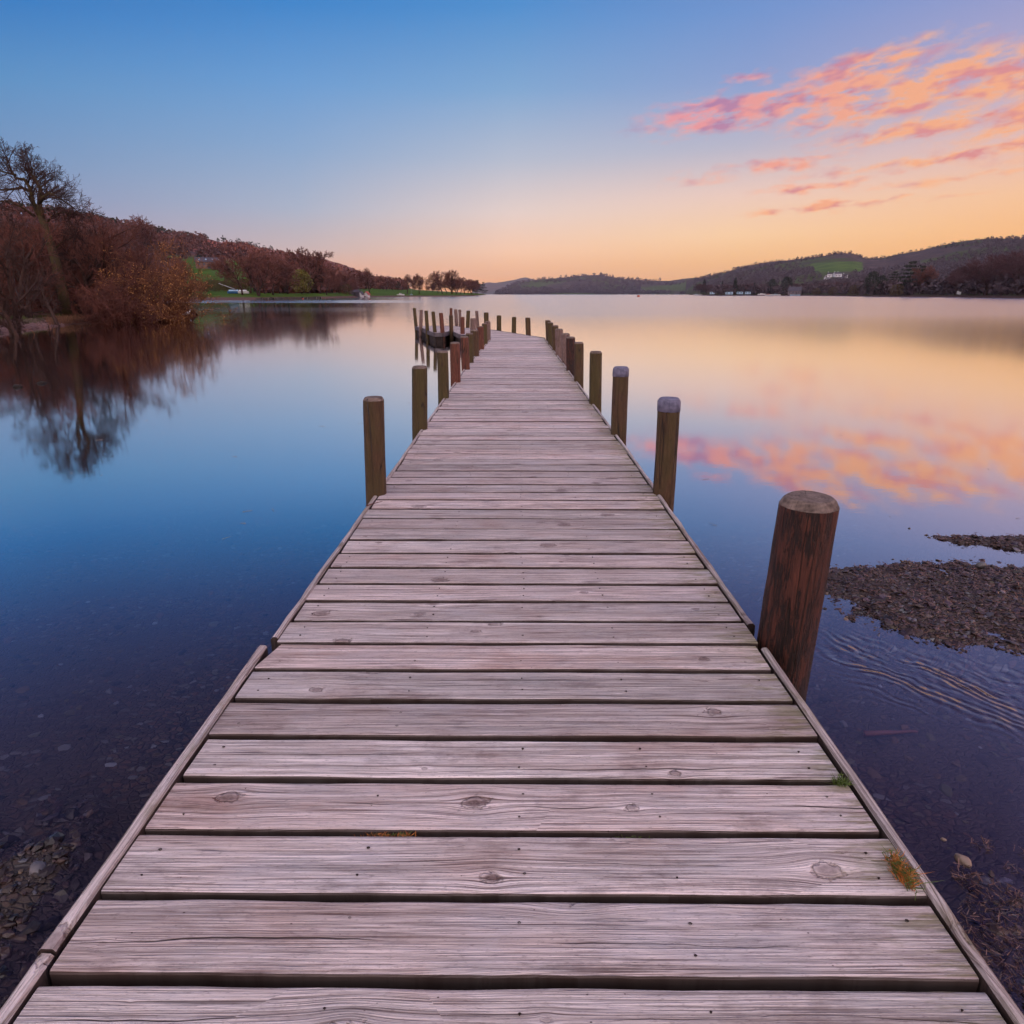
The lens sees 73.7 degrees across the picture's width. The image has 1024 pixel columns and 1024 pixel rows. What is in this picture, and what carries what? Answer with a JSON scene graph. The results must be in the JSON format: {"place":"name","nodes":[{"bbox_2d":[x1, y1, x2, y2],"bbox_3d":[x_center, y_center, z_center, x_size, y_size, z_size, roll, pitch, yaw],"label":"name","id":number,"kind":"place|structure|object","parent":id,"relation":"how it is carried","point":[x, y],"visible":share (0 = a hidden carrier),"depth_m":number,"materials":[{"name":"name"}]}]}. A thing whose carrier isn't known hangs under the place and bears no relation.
{"place":"outdoors","nodes":[
{"label":"outdoors","id":0,"kind":"place"},
{"bbox_2d":[0,303,197,331],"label":"bank","id":1,"kind":"structure","parent":0,"point":[36,314],"depth_m":34.57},
{"bbox_2d":[0,293,28,335],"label":"bare tree","id":2,"kind":"object","parent":1,"relation":"on","point":[6,314],"visible":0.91,"depth_m":23.83,"materials":[{"name":"brown plant"}]},
{"bbox_2d":[0,208,64,332],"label":"bare tree","id":3,"kind":"object","parent":1,"relation":"on","point":[11,282],"visible":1,"depth_m":24.53,"materials":[{"name":"brown plant"}]},
{"bbox_2d":[0,317,64,332],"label":"bank stones","id":4,"kind":"object","parent":1,"relation":"on","point":[34,325],"visible":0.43,"depth_m":29.61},
{"bbox_2d":[0,215,77,313],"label":"willow bush","id":5,"kind":"object","parent":1,"relation":"on","point":[16,282],"visible":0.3,"depth_m":32.77,"materials":[{"name":"brown plant"}]},
{"bbox_2d":[0,210,80,318],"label":"bare tree","id":6,"kind":"object","parent":1,"relation":"on","point":[32,247],"visible":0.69,"depth_m":31.19,"materials":[{"name":"brown plant"}]},
{"bbox_2d":[11,219,79,312],"bbox_3d":[-25.153,-13.262,37.041,3.551,5.152,2.253,-13,22,-36],"label":"bare tree","id":7,"kind":"object","parent":1,"relation":"on","point":[43,242],"visible":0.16,"depth_m":36.51,"materials":[{"name":"brown plant"}]},
{"bbox_2d":[0,239,90,310],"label":"willow bush","id":8,"kind":"object","parent":1,"relation":"on","point":[40,305],"visible":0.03,"depth_m":37.69,"materials":[{"name":"brown plant"}]},
{"bbox_2d":[33,277,59,325],"bbox_3d":[-20.900,-9.378,31.029,1.016,2.552,0.984,0,18,0],"label":"bare tree","id":9,"kind":"object","parent":1,"relation":"on","point":[51,311],"visible":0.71,"depth_m":30.91,"materials":[{"name":"brown plant"}]},
{"bbox_2d":[0,137,100,315],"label":"bare tree","id":10,"kind":"object","parent":1,"relation":"on","point":[34,175],"visible":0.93,"depth_m":33.66,"materials":[{"name":"brown plant"}]},
{"bbox_2d":[21,312,80,323],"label":"bank grass","id":11,"kind":"structure","parent":1,"relation":"on","point":[25,318],"depth_m":32.16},
{"bbox_2d":[42,313,87,325],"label":"dry reeds","id":12,"kind":"object","parent":1,"relation":"on","point":[69,319],"visible":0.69,"depth_m":32.58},
{"bbox_2d":[23,205,119,315],"bbox_3d":[-23.383,-13.050,36.178,5.117,5.701,3.761,-6,19,-19],"label":"bare tree","id":13,"kind":"object","parent":1,"relation":"on","point":[88,259],"visible":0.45,"depth_m":35.94,"materials":[{"name":"brown plant"}]},
{"bbox_2d":[60,221,98,274],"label":"bare tree","id":14,"kind":"object","parent":1,"relation":"on","point":[78,243],"visible":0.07,"depth_m":44.41,"materials":[{"name":"brown plant"}]},
{"bbox_2d":[32,246,132,314],"bbox_3d":[-23.606,-12.901,37.505,5.058,4.432,5.614,0,18,0],"label":"willow bush","id":15,"kind":"object","parent":1,"relation":"on","point":[79,286],"visible":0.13,"depth_m":36.63,"materials":[{"name":"brown plant"}]},
{"bbox_2d":[65,227,131,280],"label":"bare tree","id":16,"kind":"object","parent":1,"relation":"on","point":[91,237],"visible":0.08,"depth_m":41.73,"materials":[{"name":"brown plant"}]},
{"bbox_2d":[40,197,162,310],"bbox_3d":[-21.795,-13.106,35.919,5.952,6.177,4.770,-6,19,-18],"label":"bare tree","id":17,"kind":"object","parent":1,"relation":"on","point":[103,263],"visible":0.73,"depth_m":35.58,"materials":[{"name":"brown plant"}]},
{"bbox_2d":[69,277,155,324],"bbox_3d":[-19.287,-9.788,32.626,4.148,2.770,4.031,0,18,0],"label":"willow bush","id":18,"kind":"object","parent":1,"relation":"on","point":[95,314],"visible":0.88,"depth_m":32.55,"materials":[{"name":"brown plant"}]},
{"bbox_2d":[83,242,156,313],"bbox_3d":[-21.938,-13.077,38.423,4.088,4.467,2.750,0,18,0],"label":"bare tree","id":19,"kind":"object","parent":1,"relation":"on","point":[142,262],"visible":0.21,"depth_m":38.20,"materials":[{"name":"brown plant"}]},
{"bbox_2d":[68,251,177,322],"bbox_3d":[-19.421,-11.337,35.119,3.900,4.177,5.923,0,18,0],"label":"willow bush","id":20,"kind":"object","parent":1,"relation":"on","point":[137,316],"visible":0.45,"depth_m":34.66,"materials":[{"name":"brown plant"}]},
{"bbox_2d":[120,248,168,302],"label":"bare tree","id":21,"kind":"object","parent":1,"relation":"on","point":[143,257],"visible":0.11,"depth_m":41.98,"materials":[{"name":"brown plant"}]},
{"bbox_2d":[89,237,238,322],"bbox_3d":[-18.495,-12.129,36.184,5.615,5.067,6.834,7,19,22],"label":"willow bush","id":22,"kind":"object","parent":1,"relation":"on","point":[180,300],"visible":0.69,"depth_m":36.00,"materials":[{"name":"brown plant"}]},
{"bbox_2d":[13,216,485,300],"bbox_3d":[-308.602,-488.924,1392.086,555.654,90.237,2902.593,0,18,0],"label":"hills","id":23,"kind":"structure","parent":0,"point":[225,295],"depth_m":363.53,"materials":[{"name":"plant"}]},
{"bbox_2d":[0,199,247,289],"bbox_3d":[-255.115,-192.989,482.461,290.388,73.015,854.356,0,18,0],"label":"hillside woodland","id":24,"kind":"object","parent":23,"relation":"on","point":[190,241],"visible":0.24,"depth_m":503.56,"materials":[{"name":"plant"}]},
{"bbox_2d":[112,215,166,249],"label":"bare tree","id":25,"kind":"object","parent":23,"relation":"on","point":[144,228],"visible":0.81,"depth_m":406.24,"materials":[{"name":"brown plant"}]},
{"bbox_2d":[11,201,272,249],"bbox_3d":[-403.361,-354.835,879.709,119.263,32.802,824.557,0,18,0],"label":"ridge conifers","id":26,"kind":"object","parent":23,"relation":"on","point":[112,218],"visible":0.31,"depth_m":689.89,"materials":[{"name":"brown plant"}]},
{"bbox_2d":[194,257,223,268],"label":"barn","id":27,"kind":"structure","parent":23,"relation":"on","point":[205,261],"depth_m":411.55,"materials":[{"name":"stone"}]},
{"bbox_2d":[207,253,248,294],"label":"bare tree","id":28,"kind":"object","parent":23,"relation":"on","point":[220,265],"visible":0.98,"depth_m":176.41,"materials":[{"name":"brown plant"}]},
{"bbox_2d":[226,255,285,295],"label":"bare tree","id":29,"kind":"object","parent":23,"relation":"on","point":[259,273],"visible":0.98,"depth_m":179.93,"materials":[{"name":"brown plant"}]},
{"bbox_2d":[240,247,276,293],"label":"bare tree","id":30,"kind":"object","parent":23,"relation":"on","point":[256,257],"visible":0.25,"depth_m":197.18,"materials":[{"name":"brown plant"}]},
{"bbox_2d":[244,250,280,293],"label":"bare tree","id":31,"kind":"object","parent":23,"relation":"on","point":[263,251],"visible":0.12,"depth_m":200.24,"materials":[{"name":"brown plant"}]},
{"bbox_2d":[262,258,297,294],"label":"bare tree","id":32,"kind":"object","parent":23,"relation":"on","point":[284,267],"visible":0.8,"depth_m":191.99,"materials":[{"name":"brown plant"}]},
{"bbox_2d":[275,269,300,293],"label":"bare tree","id":33,"kind":"object","parent":23,"relation":"on","point":[279,284],"visible":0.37,"depth_m":206.87,"materials":[{"name":"brown plant"}]},
{"bbox_2d":[256,297,321,299],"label":"stone embankment","id":34,"kind":"structure","parent":23,"relation":"on","point":[280,298],"depth_m":182.98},
{"bbox_2d":[288,269,312,293],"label":"leafy tree","id":35,"kind":"object","parent":23,"relation":"on","point":[304,273],"visible":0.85,"depth_m":219.19,"materials":[{"name":"green plant"}]},
{"bbox_2d":[280,246,336,292],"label":"bare tree","id":36,"kind":"object","parent":23,"relation":"on","point":[314,264],"visible":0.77,"depth_m":255.13,"materials":[{"name":"brown plant"}]},
{"bbox_2d":[219,240,407,292],"bbox_3d":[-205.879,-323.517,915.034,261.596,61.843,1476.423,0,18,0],"label":"woodland","id":37,"kind":"object","parent":23,"relation":"on","point":[227,247],"visible":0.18,"depth_m":566.50,"materials":[{"name":"plant"}]},
{"bbox_2d":[313,268,338,293],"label":"bare tree","id":38,"kind":"object","parent":23,"relation":"on","point":[326,274],"visible":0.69,"depth_m":256.11,"materials":[{"name":"brown plant"}]},
{"bbox_2d":[336,273,354,292],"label":"bare tree","id":39,"kind":"object","parent":23,"relation":"on","point":[344,277],"visible":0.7,"depth_m":308.18,"materials":[{"name":"brown plant"}]},
{"bbox_2d":[355,267,373,292],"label":"bare tree","id":40,"kind":"object","parent":23,"relation":"on","point":[360,275],"visible":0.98,"depth_m":380.37,"materials":[{"name":"brown plant"}]},
{"bbox_2d":[401,274,417,293],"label":"bare tree","id":41,"kind":"object","parent":23,"relation":"on","point":[409,280],"visible":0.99,"depth_m":402.90,"materials":[{"name":"brown plant"}]},
{"bbox_2d":[411,273,427,293],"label":"bare tree","id":42,"kind":"object","parent":23,"relation":"on","point":[420,282],"visible":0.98,"depth_m":404.97,"materials":[{"name":"brown plant"}]},
{"bbox_2d":[424,271,444,293],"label":"bare tree","id":43,"kind":"object","parent":23,"relation":"on","point":[435,278],"visible":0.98,"depth_m":429.76,"materials":[{"name":"brown plant"}]},
{"bbox_2d":[441,270,459,293],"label":"bare tree","id":44,"kind":"object","parent":23,"relation":"on","point":[447,274],"visible":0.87,"depth_m":440.41,"materials":[{"name":"brown plant"}]},
{"bbox_2d":[472,277,534,293],"bbox_3d":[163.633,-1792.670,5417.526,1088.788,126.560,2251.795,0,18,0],"label":"distant fell","id":45,"kind":"structure","parent":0,"point":[492,288],"depth_m":5098.88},
{"bbox_2d":[0,294,1023,602],"bbox_3d":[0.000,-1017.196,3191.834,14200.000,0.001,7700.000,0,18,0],"label":"water","id":46,"kind":"structure","parent":0,"point":[884,422],"depth_m":7.95,"materials":[{"name":"liquid"}]},
{"bbox_2d":[0,536,1023,1014],"bbox_3d":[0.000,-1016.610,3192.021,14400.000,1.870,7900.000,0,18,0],"label":"lake bed","id":47,"kind":"object","parent":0,"point":[162,730],"visible":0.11,"depth_m":2.55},
{"bbox_2d":[29,861,45,874],"bbox_3d":[-1.191,0.896,1.715,0.047,0.034,0.042,3,18,9],"label":"stone","id":48,"kind":"object","parent":47,"relation":"on","point":[35,866],"visible":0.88,"depth_m":1.70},
{"bbox_2d":[0,796,109,1007],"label":"shore pebbles","id":49,"kind":"object","parent":47,"relation":"on","point":[54,841],"visible":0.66,"depth_m":1.70,"materials":[{"name":"stone"}]},
{"bbox_2d":[363,396,386,504],"bbox_3d":[-0.802,0.189,4.044,0.182,1.740,0.127,0,18,0],"label":"jetty post","id":50,"kind":"object","parent":47,"relation":"on","point":[374,444],"visible":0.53,"depth_m":3.82,"materials":[{"name":"brown wood"}]},
{"bbox_2d":[412,365,427,440],"bbox_3d":[-0.798,-0.404,5.949,0.181,1.713,0.137,0,18,0],"label":"jetty post","id":51,"kind":"object","parent":47,"relation":"on","point":[419,397],"visible":0.47,"depth_m":5.72,"materials":[{"name":"brown wood"}]},
{"bbox_2d":[419,310,422,336],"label":"jetty post","id":52,"kind":"object","parent":47,"relation":"on","point":[420,322],"visible":0.59,"depth_m":22.91,"materials":[{"name":"brown wood"}]},
{"bbox_2d":[424,311,429,339],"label":"jetty post","id":53,"kind":"object","parent":47,"relation":"on","point":[426,323],"visible":0.56,"depth_m":21.50,"materials":[{"name":"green wood"}]},
{"bbox_2d":[470,330,478,356],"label":"jetty post","id":54,"kind":"object","parent":47,"relation":"on","point":[476,341],"visible":0.26,"depth_m":12.57,"materials":[{"name":"brown wood"}]},
{"bbox_2d":[477,326,483,350],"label":"jetty post","id":55,"kind":"object","parent":47,"relation":"on","point":[480,329],"visible":0.32,"depth_m":14.18,"materials":[{"name":"brown wood"}]},
{"bbox_2d":[485,321,490,340],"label":"jetty post","id":56,"kind":"object","parent":47,"relation":"on","point":[488,330],"visible":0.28,"depth_m":17.08,"materials":[{"name":"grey wood"}]},
{"bbox_2d":[0,326,1023,1023],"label":"jetty","id":57,"kind":"object","parent":47,"relation":"on","point":[520,674],"visible":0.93,"depth_m":1.53,"materials":[{"name":"grey wood"}]},
{"bbox_2d":[354,831,395,836],"bbox_3d":[-0.293,0.696,1.468,0.092,0.010,0.022,-2,18,-5],"label":"moss patch","id":58,"kind":"object","parent":57,"relation":"on","point":[376,835],"visible":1,"depth_m":1.47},
{"bbox_2d":[384,830,415,836],"bbox_3d":[-0.240,0.694,1.467,0.074,0.011,0.023,0,18,0],"label":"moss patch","id":59,"kind":"object","parent":57,"relation":"on","point":[403,835],"visible":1,"depth_m":1.47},
{"bbox_2d":[439,313,444,342],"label":"jetty post","id":60,"kind":"object","parent":57,"relation":"attached to","point":[441,319],"visible":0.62,"depth_m":20.28,"materials":[{"name":"brown wood"}]},
{"bbox_2d":[437,351,448,404],"bbox_3d":[-0.771,-0.953,7.702,0.148,1.693,0.126,0,18,0],"label":"jetty post","id":61,"kind":"object","parent":57,"relation":"attached to","point":[443,373],"visible":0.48,"depth_m":7.48,"materials":[{"name":"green wood"}]},
{"bbox_2d":[449,315,453,340],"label":"jetty post","id":62,"kind":"object","parent":57,"relation":"attached to","point":[451,331],"visible":0.59,"depth_m":20.82,"materials":[{"name":"brown wood"}]},
{"bbox_2d":[450,342,460,386],"bbox_3d":[-0.744,-1.390,9.072,0.146,1.693,0.141,0,18,0],"label":"jetty post","id":63,"kind":"object","parent":57,"relation":"attached to","point":[455,368],"visible":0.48,"depth_m":8.85,"materials":[{"name":"brown wood"}]},
{"bbox_2d":[460,317,464,333],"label":"jetty post","id":64,"kind":"object","parent":57,"relation":"attached to","point":[462,325],"visible":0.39,"depth_m":19.69,"materials":[{"name":"brown wood"}]},
{"bbox_2d":[460,336,469,370],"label":"jetty post","id":65,"kind":"object","parent":57,"relation":"attached to","point":[465,358],"visible":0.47,"depth_m":10.38,"materials":[{"name":"brown wood"}]},
{"bbox_2d":[466,333,473,362],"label":"jetty post","id":66,"kind":"object","parent":57,"relation":"attached to","point":[471,349],"visible":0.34,"depth_m":11.37,"materials":[{"name":"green wood"}]},
{"bbox_2d":[561,333,569,365],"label":"jetty post","id":67,"kind":"object","parent":57,"relation":"attached to","point":[563,337],"visible":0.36,"depth_m":11.37,"materials":[{"name":"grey wood"}]},
{"bbox_2d":[566,336,574,376],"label":"jetty post","id":68,"kind":"object","parent":57,"relation":"attached to","point":[570,340],"visible":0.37,"depth_m":10.22,"materials":[{"name":"red wood"}]},
{"bbox_2d":[830,771,856,787],"bbox_3d":[0.780,0.639,1.608,0.068,0.031,0.074,14,22,37],"label":"grass tuft","id":69,"kind":"object","parent":57,"relation":"on","point":[839,782],"visible":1,"depth_m":1.61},
{"bbox_2d":[878,846,943,899],"bbox_3d":[0.777,0.711,1.357,0.086,0.029,0.116,-9,20,-26],"label":"grass tuft","id":70,"kind":"object","parent":57,"relation":"on","point":[902,870],"visible":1,"depth_m":1.35,"materials":[{"name":"plant"}]},
{"bbox_2d":[0,549,1023,932],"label":"bed stones","id":71,"kind":"object","parent":47,"relation":"on","point":[944,789],"visible":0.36,"depth_m":2.58,"materials":[{"name":"stone"}]},
{"bbox_2d":[525,317,530,334],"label":"jetty post","id":72,"kind":"object","parent":47,"relation":"on","point":[528,325],"visible":0.41,"depth_m":19.18,"materials":[{"name":"brown wood"}]},
{"bbox_2d":[547,322,552,346],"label":"jetty post","id":73,"kind":"object","parent":47,"relation":"on","point":[549,325],"visible":0.34,"depth_m":15.47,"materials":[{"name":"brown wood"}]},
{"bbox_2d":[552,325,557,350],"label":"jetty post","id":74,"kind":"object","parent":47,"relation":"on","point":[554,327],"visible":0.23,"depth_m":13.96,"materials":[{"name":"brown wood"}]},
{"bbox_2d":[555,328,562,359],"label":"jetty post","id":75,"kind":"object","parent":47,"relation":"on","point":[558,342],"visible":0.34,"depth_m":12.77,"materials":[{"name":"brown wood"}]},
{"bbox_2d":[574,342,583,388],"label":"jetty post","id":76,"kind":"object","parent":47,"relation":"on","point":[579,362],"visible":0.41,"depth_m":8.93,"materials":[{"name":"brown wood"}]},
{"bbox_2d":[589,351,601,411],"bbox_3d":[0.889,-0.839,7.297,0.174,1.722,0.134,0,18,0],"label":"jetty post","id":77,"kind":"object","parent":47,"relation":"on","point":[595,380],"visible":0.42,"depth_m":7.08,"materials":[{"name":"brown wood"}]},
{"bbox_2d":[611,366,628,445],"bbox_3d":[0.886,-0.341,5.725,0.158,1.729,0.138,0,18,0],"label":"jetty post","id":78,"kind":"object","parent":47,"relation":"on","point":[620,374],"visible":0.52,"depth_m":5.50,"materials":[{"name":"brown wood"}]},
{"bbox_2d":[653,396,680,511],"bbox_3d":[0.883,0.186,4.067,0.143,1.732,0.131,0,18,0],"label":"jetty post","id":79,"kind":"object","parent":47,"relation":"on","point":[667,430],"visible":0.48,"depth_m":3.84,"materials":[{"name":"brown wood"}]},
{"bbox_2d":[757,490,839,701],"bbox_3d":[0.921,0.509,2.328,0.210,1.175,0.190,0,18,0],"label":"jetty post","id":80,"kind":"object","parent":47,"relation":"on","point":[799,561],"visible":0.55,"depth_m":2.17,"materials":[{"name":"red wood"}]},
{"bbox_2d":[863,730,917,736],"bbox_3d":[1.297,0.755,2.335,0.189,0.023,0.023,-1,18,-2],"label":"twig","id":81,"kind":"object","parent":47,"relation":"on","point":[870,733],"visible":1,"depth_m":2.33,"materials":[{"name":"brown wood"}]},
{"bbox_2d":[822,532,1023,660],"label":"shingle bank","id":82,"kind":"structure","parent":47,"relation":"on","point":[1018,615],"depth_m":3.19,"materials":[{"name":"gravel"}]},
{"bbox_2d":[954,853,971,867],"bbox_3d":[1.153,0.891,1.746,0.029,0.025,0.044,-10,20,-29],"label":"stone","id":83,"kind":"object","parent":47,"relation":"on","point":[965,860],"visible":0.94,"depth_m":1.74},
{"bbox_2d":[960,868,1023,1007],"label":"corner pebbles","id":84,"kind":"object","parent":47,"relation":"on","point":[1010,925],"visible":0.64,"depth_m":1.58,"materials":[{"name":"stone"}]},
{"bbox_2d":[950,836,1023,997],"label":"driftwood litter","id":85,"kind":"object","parent":84,"relation":"on","point":[995,923],"visible":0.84,"depth_m":1.57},
{"bbox_2d":[0,0,1023,292],"label":"sky","id":86,"kind":"structure","parent":0,"point":[493,141],"materials":[{"name":"blue"}]},
{"bbox_2d":[493,275,698,294],"bbox_3d":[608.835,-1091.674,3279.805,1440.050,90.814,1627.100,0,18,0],"label":"hills","id":87,"kind":"structure","parent":0,"point":[677,288],"depth_m":2994.00,"materials":[{"name":"plant"}]},
{"bbox_2d":[495,272,710,293],"bbox_3d":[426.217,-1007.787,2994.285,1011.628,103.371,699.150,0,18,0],"label":"hill woodland","id":88,"kind":"object","parent":87,"relation":"on","point":[550,290],"visible":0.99,"depth_m":2905.75,"materials":[{"name":"plant"}]},
{"bbox_2d":[685,239,1023,297],"bbox_3d":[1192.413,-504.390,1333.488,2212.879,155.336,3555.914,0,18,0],"label":"hills","id":89,"kind":"structure","parent":0,"point":[845,263],"depth_m":1376.06,"materials":[{"name":"plant"}]},
{"bbox_2d":[779,277,792,292],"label":"round evergreen","id":90,"kind":"object","parent":89,"relation":"on","point":[787,280],"visible":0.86,"depth_m":651.52,"materials":[{"name":"green plant"}]},
{"bbox_2d":[788,285,801,294],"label":"stone house","id":91,"kind":"structure","parent":89,"relation":"on","point":[794,290],"depth_m":638.57,"materials":[{"name":"stone"}]},
{"bbox_2d":[693,235,1023,292],"bbox_3d":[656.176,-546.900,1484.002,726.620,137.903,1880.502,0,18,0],"label":"hill woodland","id":92,"kind":"object","parent":89,"relation":"on","point":[942,259],"visible":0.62,"depth_m":1261.36,"materials":[{"name":"plant"}]},
{"bbox_2d":[707,272,1023,294],"bbox_3d":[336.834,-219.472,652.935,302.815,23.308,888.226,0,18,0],"label":"shore woodland","id":93,"kind":"object","parent":89,"relation":"on","point":[1008,285],"visible":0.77,"depth_m":373.14,"materials":[{"name":"plant"}]},
{"bbox_2d":[862,271,879,292],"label":"round evergreen","id":94,"kind":"object","parent":89,"relation":"on","point":[874,274],"visible":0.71,"depth_m":428.56,"materials":[{"name":"green plant"}]},
{"bbox_2d":[873,275,888,292],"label":"round evergreen","id":95,"kind":"object","parent":89,"relation":"on","point":[883,277],"visible":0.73,"depth_m":405.61,"materials":[{"name":"green plant"}]},
{"bbox_2d":[897,261,924,294],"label":"cedar tree","id":96,"kind":"object","parent":89,"relation":"on","point":[906,273],"visible":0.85,"depth_m":367.32,"materials":[{"name":"green plant"}]},
{"bbox_2d":[911,265,938,293],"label":"bare tree","id":97,"kind":"object","parent":89,"relation":"on","point":[930,271],"visible":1,"depth_m":360.27,"materials":[{"name":"brown plant"}]},
{"bbox_2d":[939,267,967,293],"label":"bare tree","id":98,"kind":"object","parent":89,"relation":"on","point":[958,271],"visible":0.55,"depth_m":336.85,"materials":[{"name":"brown plant"}]},
{"bbox_2d":[944,273,968,294],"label":"bare tree","id":99,"kind":"object","parent":89,"relation":"on","point":[953,280],"visible":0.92,"depth_m":332.51,"materials":[{"name":"brown plant"}]},
{"bbox_2d":[956,258,998,294],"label":"bare tree","id":100,"kind":"object","parent":89,"relation":"on","point":[970,270],"visible":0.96,"depth_m":298.13,"materials":[{"name":"brown plant"}]},
{"bbox_2d":[978,270,1000,294],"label":"bare tree","id":101,"kind":"object","parent":89,"relation":"on","point":[989,277],"visible":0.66,"depth_m":295.23,"materials":[{"name":"brown plant"}]},
{"bbox_2d":[983,254,1007,280],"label":"bare tree","id":102,"kind":"object","parent":89,"relation":"on","point":[1004,257],"visible":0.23,"depth_m":302.69,"materials":[{"name":"brown plant"}]},
{"bbox_2d":[982,251,1023,278],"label":"bare tree","id":103,"kind":"object","parent":89,"relation":"on","point":[1001,256],"visible":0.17,"depth_m":302.27,"materials":[{"name":"brown plant"}]},
{"bbox_2d":[992,252,1023,294],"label":"bare tree","id":104,"kind":"object","parent":89,"relation":"on","point":[1014,269],"visible":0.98,"depth_m":268.16,"materials":[{"name":"brown plant"}]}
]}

